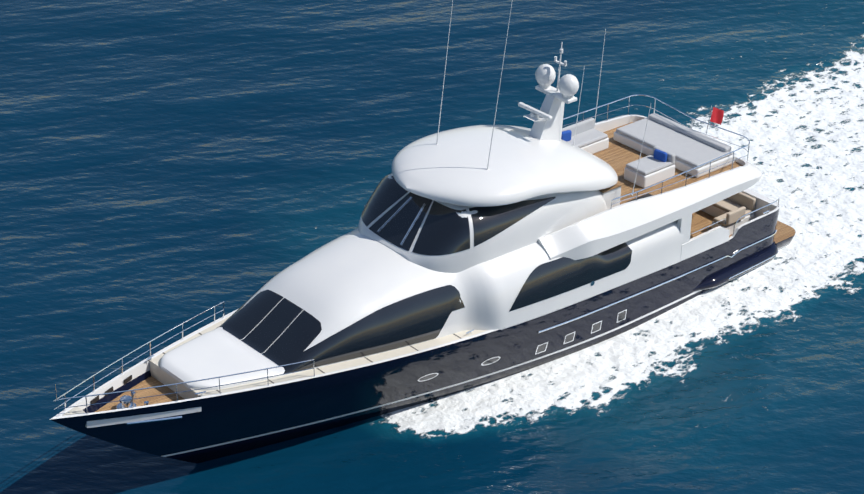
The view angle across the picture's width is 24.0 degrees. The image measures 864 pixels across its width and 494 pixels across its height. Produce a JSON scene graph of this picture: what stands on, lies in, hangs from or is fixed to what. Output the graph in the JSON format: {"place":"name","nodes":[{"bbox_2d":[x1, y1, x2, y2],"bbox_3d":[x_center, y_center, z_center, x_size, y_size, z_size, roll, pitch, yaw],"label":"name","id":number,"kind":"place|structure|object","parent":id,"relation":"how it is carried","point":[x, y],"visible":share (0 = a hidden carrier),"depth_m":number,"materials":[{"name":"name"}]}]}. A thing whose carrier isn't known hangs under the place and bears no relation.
{"place":"outdoors","nodes":[
{"label":"outdoors","id":0,"kind":"place"},
{"bbox_2d":[0,0,863,493],"bbox_3d":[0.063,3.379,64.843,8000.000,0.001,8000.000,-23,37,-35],"label":"sea","id":1,"kind":"structure","parent":0,"point":[166,166],"depth_m":73.29,"materials":[{"name":"liquid"}]},
{"bbox_2d":[50,0,795,463],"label":"yacht","id":2,"kind":"object","parent":1,"relation":"on","point":[464,258],"visible":0.94,"depth_m":61.40,"materials":[{"name":"white plastic"}]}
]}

